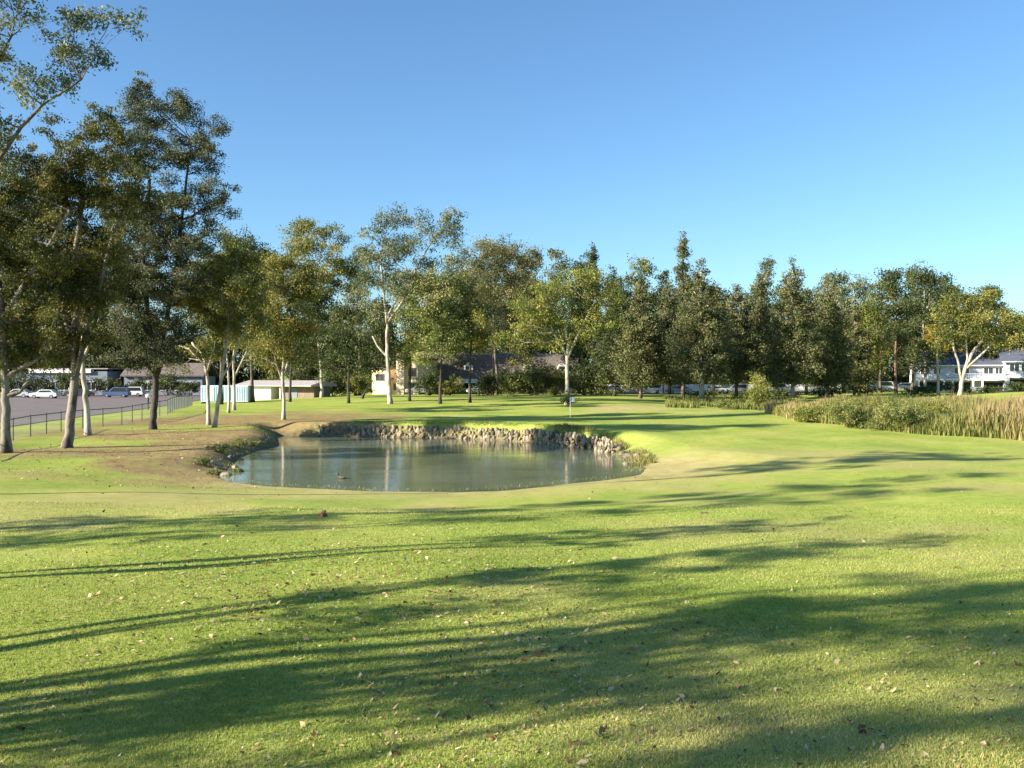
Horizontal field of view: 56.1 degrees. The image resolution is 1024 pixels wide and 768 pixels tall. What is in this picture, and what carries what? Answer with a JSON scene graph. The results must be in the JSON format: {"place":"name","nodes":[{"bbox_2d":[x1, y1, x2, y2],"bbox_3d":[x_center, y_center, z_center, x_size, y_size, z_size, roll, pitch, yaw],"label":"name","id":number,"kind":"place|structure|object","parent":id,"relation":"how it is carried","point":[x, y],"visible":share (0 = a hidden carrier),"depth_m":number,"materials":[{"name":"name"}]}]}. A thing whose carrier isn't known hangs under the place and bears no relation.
{"place":"outdoors","nodes":[
{"label":"outdoors","id":0,"kind":"place"},
{"bbox_2d":[0,394,200,426],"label":"parking lot","id":1,"kind":"structure","parent":0,"point":[20,406],"depth_m":125.99,"materials":[{"name":"grey asphalt"}]},
{"bbox_2d":[216,436,645,490],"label":"pond water","id":2,"kind":"structure","parent":0,"point":[399,464],"depth_m":47.42,"materials":[{"name":"liquid"}]},
{"bbox_2d":[0,375,1023,767],"bbox_3d":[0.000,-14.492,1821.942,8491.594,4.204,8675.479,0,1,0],"label":"ground","id":3,"kind":"structure","parent":0,"point":[738,455],"depth_m":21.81,"materials":[{"name":"green plant"}]},
{"bbox_2d":[0,369,55,391],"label":"shrub","id":4,"kind":"object","parent":3,"relation":"on","point":[31,385],"visible":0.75,"depth_m":175.83,"materials":[{"name":"green plant"}]},
{"bbox_2d":[0,131,78,453],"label":"eucalyptus tree","id":5,"kind":"object","parent":3,"relation":"on","point":[26,343],"visible":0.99,"depth_m":46.66,"materials":[{"name":"green plant"}]},
{"bbox_2d":[43,371,90,395],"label":"shrub","id":6,"kind":"object","parent":3,"relation":"on","point":[63,382],"visible":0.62,"depth_m":175.97,"materials":[{"name":"green plant"}]},
{"bbox_2d":[13,368,123,394],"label":"store building","id":7,"kind":"structure","parent":3,"relation":"on","point":[101,374],"depth_m":185.99,"materials":[{"name":"white paint"}]},
{"bbox_2d":[0,0,148,186],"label":"eucalyptus tree","id":8,"kind":"object","parent":3,"relation":"on","point":[67,49],"visible":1,"depth_m":30.87,"materials":[{"name":"green plant"}]},
{"bbox_2d":[0,101,182,447],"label":"eucalyptus tree","id":9,"kind":"object","parent":3,"relation":"on","point":[63,183],"visible":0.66,"depth_m":50.14,"materials":[{"name":"green plant"}]},
{"bbox_2d":[0,395,191,440],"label":"chain link fence","id":10,"kind":"object","parent":3,"relation":"on","point":[185,401],"visible":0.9,"depth_m":69.02,"materials":[{"name":"metal"}]},
{"bbox_2d":[59,217,143,434],"bbox_3d":[-25.685,-3.433,59.570,5.723,13.800,4.769,0,1,0],"label":"eucalyptus tree","id":11,"kind":"object","parent":3,"relation":"on","point":[87,425],"visible":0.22,"depth_m":59.62,"materials":[{"name":"green plant"}]},
{"bbox_2d":[87,375,122,395],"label":"shrub","id":12,"kind":"object","parent":3,"relation":"on","point":[104,385],"visible":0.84,"depth_m":178.21,"materials":[{"name":"green plant"}]},
{"bbox_2d":[68,69,242,429],"bbox_3d":[-24.071,-8.869,65.064,11.445,24.421,7.048,0,1,-12],"label":"eucalyptus tree","id":13,"kind":"object","parent":3,"relation":"on","point":[154,278],"visible":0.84,"depth_m":64.13,"materials":[{"name":"green plant"}]},
{"bbox_2d":[145,373,183,395],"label":"shrub","id":14,"kind":"object","parent":3,"relation":"on","point":[167,384],"visible":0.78,"depth_m":178.37,"materials":[{"name":"green plant"}]},
{"bbox_2d":[120,363,218,394],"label":"store building","id":15,"kind":"structure","parent":3,"relation":"on","point":[198,371],"depth_m":184.03,"materials":[{"name":"brown"}]},
{"bbox_2d":[160,286,207,362],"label":"broadleaf tree","id":16,"kind":"object","parent":3,"relation":"on","point":[180,332],"visible":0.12,"depth_m":207.13,"materials":[{"name":"green plant"}]},
{"bbox_2d":[172,378,200,395],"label":"shrub","id":17,"kind":"object","parent":3,"relation":"on","point":[187,386],"visible":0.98,"depth_m":169.53,"materials":[{"name":"green plant"}]},
{"bbox_2d":[158,238,247,424],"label":"eucalyptus tree","id":18,"kind":"object","parent":3,"relation":"on","point":[192,307],"visible":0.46,"depth_m":68.84,"materials":[{"name":"green plant"}]},
{"bbox_2d":[183,224,256,404],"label":"broadleaf tree","id":19,"kind":"object","parent":3,"relation":"on","point":[232,238],"visible":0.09,"depth_m":119.29,"materials":[{"name":"green plant"}]},
{"bbox_2d":[183,244,258,412],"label":"eucalyptus tree","id":20,"kind":"object","parent":3,"relation":"on","point":[242,342],"visible":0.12,"depth_m":83.82,"materials":[{"name":"green plant"}]},
{"bbox_2d":[201,385,250,403],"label":"shipping container","id":21,"kind":"object","parent":3,"relation":"on","point":[243,393],"visible":0.7,"depth_m":124.01,"materials":[{"name":"metal"}]},
{"bbox_2d":[182,235,279,427],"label":"eucalyptus tree","id":22,"kind":"object","parent":3,"relation":"on","point":[243,287],"visible":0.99,"depth_m":65.84,"materials":[{"name":"green plant"}]},
{"bbox_2d":[206,333,255,384],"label":"broadleaf tree","id":23,"kind":"object","parent":3,"relation":"on","point":[241,370],"visible":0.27,"depth_m":237.76,"materials":[{"name":"green plant"}]},
{"bbox_2d":[235,224,282,401],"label":"broadleaf tree","id":24,"kind":"object","parent":3,"relation":"on","point":[252,245],"visible":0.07,"depth_m":124.84,"materials":[{"name":"green plant"}]},
{"bbox_2d":[226,248,292,409],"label":"eucalyptus tree","id":25,"kind":"object","parent":3,"relation":"on","point":[235,374],"visible":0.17,"depth_m":88.31,"materials":[{"name":"green plant"}]},
{"bbox_2d":[232,342,296,383],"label":"broadleaf tree","id":26,"kind":"object","parent":3,"relation":"on","point":[244,379],"visible":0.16,"depth_m":236.89,"materials":[{"name":"green plant"}]},
{"bbox_2d":[254,247,296,379],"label":"broadleaf tree","id":27,"kind":"object","parent":3,"relation":"on","point":[273,370],"visible":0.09,"depth_m":149.36,"materials":[{"name":"green plant"}]},
{"bbox_2d":[236,243,330,419],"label":"eucalyptus tree","id":28,"kind":"object","parent":3,"relation":"on","point":[296,298],"visible":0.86,"depth_m":73.92,"materials":[{"name":"green plant"}]},
{"bbox_2d":[235,380,336,399],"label":"garage","id":29,"kind":"structure","parent":3,"relation":"on","point":[267,389],"depth_m":136.09,"materials":[{"name":"white paint"}]},
{"bbox_2d":[254,254,341,401],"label":"broadleaf tree","id":30,"kind":"object","parent":3,"relation":"on","point":[321,318],"visible":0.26,"depth_m":121.79,"materials":[{"name":"green plant"}]},
{"bbox_2d":[278,215,364,397],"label":"eucalyptus tree","id":31,"kind":"object","parent":3,"relation":"on","point":[329,278],"visible":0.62,"depth_m":133.25,"materials":[{"name":"green plant"}]},
{"bbox_2d":[314,368,352,395],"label":"shrub","id":32,"kind":"object","parent":3,"relation":"on","point":[338,389],"visible":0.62,"depth_m":143.65,"materials":[{"name":"green plant"}]},
{"bbox_2d":[313,328,357,392],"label":"broadleaf tree","id":33,"kind":"object","parent":3,"relation":"on","point":[335,359],"visible":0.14,"depth_m":192.74,"materials":[{"name":"green plant"}]},
{"bbox_2d":[308,302,395,402],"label":"broadleaf tree","id":34,"kind":"object","parent":3,"relation":"on","point":[342,313],"visible":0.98,"depth_m":105.27,"materials":[{"name":"green plant"}]},
{"bbox_2d":[342,373,373,395],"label":"shrub","id":35,"kind":"object","parent":3,"relation":"on","point":[356,383],"visible":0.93,"depth_m":143.57,"materials":[{"name":"green plant"}]},
{"bbox_2d":[338,241,384,395],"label":"broadleaf tree","id":36,"kind":"object","parent":3,"relation":"on","point":[352,301],"visible":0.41,"depth_m":149.47,"materials":[{"name":"green plant"}]},
{"bbox_2d":[344,294,402,382],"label":"broadleaf tree","id":37,"kind":"object","parent":3,"relation":"on","point":[379,331],"visible":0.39,"depth_m":171.70,"materials":[{"name":"green plant"}]},
{"bbox_2d":[355,304,410,388],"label":"broadleaf tree","id":38,"kind":"object","parent":3,"relation":"on","point":[392,362],"visible":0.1,"depth_m":189.28,"materials":[{"name":"green plant"}]},
{"bbox_2d":[371,353,439,393],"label":"apartment building","id":39,"kind":"structure","parent":3,"relation":"on","point":[399,380],"depth_m":160.33,"materials":[{"name":"beige paint"}]},
{"bbox_2d":[348,202,468,403],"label":"eucalyptus tree","id":40,"kind":"object","parent":3,"relation":"on","point":[400,277],"visible":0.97,"depth_m":102.69,"materials":[{"name":"green plant"}]},
{"bbox_2d":[382,290,447,400],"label":"broadleaf tree","id":41,"kind":"object","parent":3,"relation":"on","point":[408,326],"visible":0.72,"depth_m":108.04,"materials":[{"name":"green plant"}]},
{"bbox_2d":[390,270,445,376],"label":"broadleaf tree","id":42,"kind":"object","parent":3,"relation":"on","point":[397,302],"visible":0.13,"depth_m":163.83,"materials":[{"name":"green plant"}]},
{"bbox_2d":[411,367,447,395],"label":"shrub","id":43,"kind":"object","parent":3,"relation":"on","point":[428,382],"visible":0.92,"depth_m":143.42,"materials":[{"name":"green plant"}]},
{"bbox_2d":[402,261,470,403],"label":"broadleaf tree","id":44,"kind":"object","parent":3,"relation":"on","point":[429,311],"visible":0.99,"depth_m":101.58,"materials":[{"name":"green plant"}]},
{"bbox_2d":[424,252,476,368],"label":"broadleaf tree","id":45,"kind":"object","parent":3,"relation":"on","point":[449,260],"visible":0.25,"depth_m":169.13,"materials":[{"name":"green plant"}]},
{"bbox_2d":[435,373,466,395],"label":"shrub","id":46,"kind":"object","parent":3,"relation":"on","point":[450,388],"visible":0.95,"depth_m":143.43,"materials":[{"name":"green plant"}]},
{"bbox_2d":[328,420,595,431],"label":"bank grass","id":47,"kind":"structure","parent":3,"relation":"on","point":[486,423],"depth_m":67.82,"materials":[{"name":"green plant"}]},
{"bbox_2d":[316,424,614,453],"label":"stone wall","id":48,"kind":"structure","parent":3,"relation":"on","point":[598,446],"depth_m":65.45,"materials":[{"name":"grey stone"}]},
{"bbox_2d":[437,270,499,402],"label":"broadleaf tree","id":49,"kind":"object","parent":3,"relation":"on","point":[472,313],"visible":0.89,"depth_m":103.17,"materials":[{"name":"green plant"}]},
{"bbox_2d":[472,366,504,395],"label":"shrub","id":50,"kind":"object","parent":3,"relation":"on","point":[487,386],"visible":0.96,"depth_m":143.49,"materials":[{"name":"green plant"}]},
{"bbox_2d":[452,232,528,393],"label":"broadleaf tree","id":51,"kind":"object","parent":3,"relation":"on","point":[509,263],"visible":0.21,"depth_m":159.01,"materials":[{"name":"green plant"}]},
{"bbox_2d":[457,241,545,394],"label":"eucalyptus tree","id":52,"kind":"object","parent":3,"relation":"on","point":[517,280],"visible":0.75,"depth_m":148.29,"materials":[{"name":"green plant"}]},
{"bbox_2d":[433,353,577,392],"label":"apartment building","id":53,"kind":"structure","parent":3,"relation":"on","point":[481,363],"depth_m":168.42,"materials":[{"name":"brown"}]},
{"bbox_2d":[0,421,1023,767],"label":"fallen leaves","id":54,"kind":"object","parent":3,"relation":"on","point":[578,763],"visible":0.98,"depth_m":14.17,"materials":[{"name":"brown plant"}]},
{"bbox_2d":[496,363,530,395],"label":"shrub","id":55,"kind":"object","parent":3,"relation":"on","point":[514,382],"visible":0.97,"depth_m":143.19,"materials":[{"name":"green plant"}]},
{"bbox_2d":[500,249,560,393],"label":"broadleaf tree","id":56,"kind":"object","parent":3,"relation":"on","point":[528,352],"visible":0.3,"depth_m":157.75,"materials":[{"name":"green plant"}]},
{"bbox_2d":[517,355,556,395],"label":"shrub","id":57,"kind":"object","parent":3,"relation":"on","point":[536,378],"visible":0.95,"depth_m":143.29,"materials":[{"name":"green plant"}]},
{"bbox_2d":[534,248,575,352],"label":"broadleaf tree","id":58,"kind":"object","parent":3,"relation":"on","point":[551,253],"visible":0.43,"depth_m":174.31,"materials":[{"name":"green plant"}]},
{"bbox_2d":[538,364,572,395],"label":"shrub","id":59,"kind":"object","parent":3,"relation":"on","point":[560,375],"visible":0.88,"depth_m":143.60,"materials":[{"name":"green plant"}]},
{"bbox_2d":[483,262,628,404],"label":"broadleaf tree","id":60,"kind":"object","parent":3,"relation":"on","point":[590,277],"visible":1,"depth_m":99.38,"materials":[{"name":"green plant"}]},
{"bbox_2d":[557,249,603,393],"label":"broadleaf tree","id":61,"kind":"object","parent":3,"relation":"on","point":[578,350],"visible":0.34,"depth_m":164.16,"materials":[{"name":"green plant"}]},
{"bbox_2d":[564,356,608,395],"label":"shrub","id":62,"kind":"object","parent":3,"relation":"on","point":[581,380],"visible":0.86,"depth_m":143.07,"materials":[{"name":"green plant"}]},
{"bbox_2d":[583,241,602,385],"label":"conifer tree","id":63,"kind":"object","parent":3,"relation":"on","point":[593,257],"visible":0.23,"depth_m":174.43,"materials":[{"name":"green plant"}]},
{"bbox_2d":[554,422,656,465],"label":"bank reeds","id":64,"kind":"object","parent":3,"relation":"on","point":[650,457],"visible":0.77,"depth_m":54.79,"materials":[{"name":"green plant"}]},
{"bbox_2d":[588,264,634,395],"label":"conifer tree","id":65,"kind":"object","parent":3,"relation":"on","point":[606,342],"visible":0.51,"depth_m":140.92,"materials":[{"name":"green plant"}]},
{"bbox_2d":[620,253,658,321],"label":"broadleaf tree","id":66,"kind":"object","parent":3,"relation":"on","point":[645,266],"visible":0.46,"depth_m":179.19,"materials":[{"name":"green plant"}]},
{"bbox_2d":[605,277,674,398],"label":"conifer tree","id":67,"kind":"object","parent":3,"relation":"on","point":[638,369],"visible":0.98,"depth_m":122.99,"materials":[{"name":"green plant"}]},
{"bbox_2d":[649,268,673,392],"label":"broadleaf tree","id":68,"kind":"object","parent":3,"relation":"on","point":[665,273],"visible":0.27,"depth_m":177.29,"materials":[{"name":"green plant"}]},
{"bbox_2d":[650,279,690,395],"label":"conifer tree","id":69,"kind":"object","parent":3,"relation":"on","point":[670,305],"visible":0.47,"depth_m":127.34,"materials":[{"name":"green plant"}]},
{"bbox_2d":[663,230,698,395],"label":"conifer tree","id":70,"kind":"object","parent":3,"relation":"on","point":[683,247],"visible":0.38,"depth_m":149.48,"materials":[{"name":"green plant"}]},
{"bbox_2d":[661,257,743,397],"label":"conifer tree","id":71,"kind":"object","parent":3,"relation":"on","point":[702,321],"visible":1,"depth_m":115.91,"materials":[{"name":"green plant"}]},
{"bbox_2d":[696,280,730,393],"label":"broadleaf tree","id":72,"kind":"object","parent":3,"relation":"on","point":[718,289],"visible":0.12,"depth_m":159.31,"materials":[{"name":"green plant"}]},
{"bbox_2d":[713,282,767,396],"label":"conifer tree","id":73,"kind":"object","parent":3,"relation":"on","point":[742,366],"visible":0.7,"depth_m":130.88,"materials":[{"name":"green plant"}]},
{"bbox_2d":[607,384,905,392],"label":"garden wall","id":74,"kind":"structure","parent":3,"relation":"on","point":[696,388],"depth_m":184.02,"materials":[{"name":"white paint"}]},
{"bbox_2d":[738,272,781,391],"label":"conifer tree","id":75,"kind":"object","parent":3,"relation":"on","point":[760,309],"visible":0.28,"depth_m":135.27,"materials":[{"name":"green plant"}]},
{"bbox_2d":[743,370,776,410],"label":"shrub","id":76,"kind":"object","parent":3,"relation":"on","point":[758,392],"visible":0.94,"depth_m":91.17,"materials":[{"name":"green plant"}]},
{"bbox_2d":[744,255,779,322],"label":"broadleaf tree","id":77,"kind":"object","parent":3,"relation":"on","point":[767,273],"visible":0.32,"depth_m":169.43,"materials":[{"name":"green plant"}]},
{"bbox_2d":[750,255,838,397],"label":"conifer tree","id":78,"kind":"object","parent":3,"relation":"on","point":[795,356],"visible":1,"depth_m":120.75,"materials":[{"name":"green plant"}]},
{"bbox_2d":[790,404,832,422],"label":"shrub","id":79,"kind":"object","parent":3,"relation":"on","point":[805,413],"visible":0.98,"depth_m":69.57,"materials":[{"name":"green plant"}]},
{"bbox_2d":[802,275,861,397],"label":"conifer tree","id":80,"kind":"object","parent":3,"relation":"on","point":[842,367],"visible":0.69,"depth_m":126.78,"materials":[{"name":"green plant"}]},
{"bbox_2d":[811,268,852,386],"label":"broadleaf tree","id":81,"kind":"object","parent":3,"relation":"on","point":[839,278],"visible":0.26,"depth_m":169.95,"materials":[{"name":"green plant"}]},
{"bbox_2d":[818,280,860,392],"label":"broadleaf tree","id":82,"kind":"object","parent":3,"relation":"on","point":[841,293],"visible":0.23,"depth_m":161.08,"materials":[{"name":"green plant"}]},
{"bbox_2d":[820,396,871,427],"bbox_3d":[22.041,1.881,64.161,3.305,2.213,3.051,0,1,0],"label":"shrub","id":83,"kind":"object","parent":3,"relation":"on","point":[844,414],"visible":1,"depth_m":63.80,"materials":[{"name":"green plant"}]},
{"bbox_2d":[837,298,880,396],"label":"conifer tree","id":84,"kind":"object","parent":3,"relation":"on","point":[864,356],"visible":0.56,"depth_m":137.10,"materials":[{"name":"green plant"}]},
{"bbox_2d":[846,270,879,362],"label":"broadleaf tree","id":85,"kind":"object","parent":3,"relation":"on","point":[857,286],"visible":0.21,"depth_m":189.52,"materials":[{"name":"green plant"}]},
{"bbox_2d":[841,297,889,392],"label":"broadleaf tree","id":86,"kind":"object","parent":3,"relation":"on","point":[875,340],"visible":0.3,"depth_m":149.20,"materials":[{"name":"green plant"}]},
{"bbox_2d":[845,278,898,392],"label":"broadleaf tree","id":87,"kind":"object","parent":3,"relation":"on","point":[880,366],"visible":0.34,"depth_m":157.85,"materials":[{"name":"green plant"}]},
{"bbox_2d":[853,392,932,430],"bbox_3d":[24.903,1.827,61.966,5.069,2.669,3.970,0,1,0],"label":"shrub","id":88,"kind":"object","parent":3,"relation":"on","point":[890,411],"visible":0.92,"depth_m":61.77,"materials":[{"name":"green plant"}]},
{"bbox_2d":[763,391,1023,440],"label":"tan reeds","id":89,"kind":"object","parent":3,"relation":"on","point":[979,434],"visible":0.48,"depth_m":60.98,"materials":[{"name":"beige plant"}]},
{"bbox_2d":[855,267,933,395],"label":"broadleaf tree","id":90,"kind":"object","parent":3,"relation":"on","point":[893,292],"visible":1,"depth_m":134.55,"materials":[{"name":"green plant"}]},
{"bbox_2d":[889,267,941,392],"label":"broadleaf tree","id":91,"kind":"object","parent":3,"relation":"on","point":[903,371],"visible":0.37,"depth_m":149.62,"materials":[{"name":"green plant"}]},
{"bbox_2d":[901,385,943,395],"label":"shrub","id":92,"kind":"object","parent":3,"relation":"on","point":[919,389],"visible":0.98,"depth_m":133.50,"materials":[{"name":"green plant"}]},
{"bbox_2d":[897,259,972,392],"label":"broadleaf tree","id":93,"kind":"object","parent":3,"relation":"on","point":[929,281],"visible":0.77,"depth_m":144.65,"materials":[{"name":"green plant"}]},
{"bbox_2d":[916,395,954,415],"bbox_3d":[28.485,1.876,64.525,3.567,2.267,2.817,0,1,0],"label":"shrub","id":94,"kind":"object","parent":3,"relation":"on","point":[931,406],"visible":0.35,"depth_m":64.30,"materials":[{"name":"green plant"}]},
{"bbox_2d":[921,324,955,395],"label":"eucalyptus tree","id":95,"kind":"object","parent":3,"relation":"on","point":[931,338],"visible":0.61,"depth_m":131.88,"materials":[{"name":"green plant"}]},
{"bbox_2d":[917,271,964,361],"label":"broadleaf tree","id":96,"kind":"object","parent":3,"relation":"on","point":[947,279],"visible":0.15,"depth_m":166.91,"materials":[{"name":"green plant"}]},
{"bbox_2d":[906,349,1008,391],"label":"house","id":97,"kind":"structure","parent":3,"relation":"on","point":[981,372],"depth_m":164.66,"materials":[{"name":"white paint"}]},
{"bbox_2d":[928,283,1023,395],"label":"eucalyptus tree","id":98,"kind":"object","parent":3,"relation":"on","point":[976,313],"visible":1,"depth_m":127.31,"materials":[{"name":"green plant"}]},
{"bbox_2d":[971,282,1014,359],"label":"broadleaf tree","id":99,"kind":"object","parent":3,"relation":"on","point":[989,353],"visible":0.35,"depth_m":164.62,"materials":[{"name":"green plant"}]},
{"bbox_2d":[996,348,1023,390],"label":"house","id":100,"kind":"structure","parent":3,"relation":"on","point":[1013,366],"depth_m":161.49,"materials":[{"name":"white"}]},
{"bbox_2d":[0,0,1023,373],"label":"sky","id":101,"kind":"structure","parent":0,"point":[858,136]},
{"bbox_2d":[664,394,806,409],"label":"rough grass","id":102,"kind":"structure","parent":0,"point":[677,401],"depth_m":104.73,"materials":[{"name":"green plant"}]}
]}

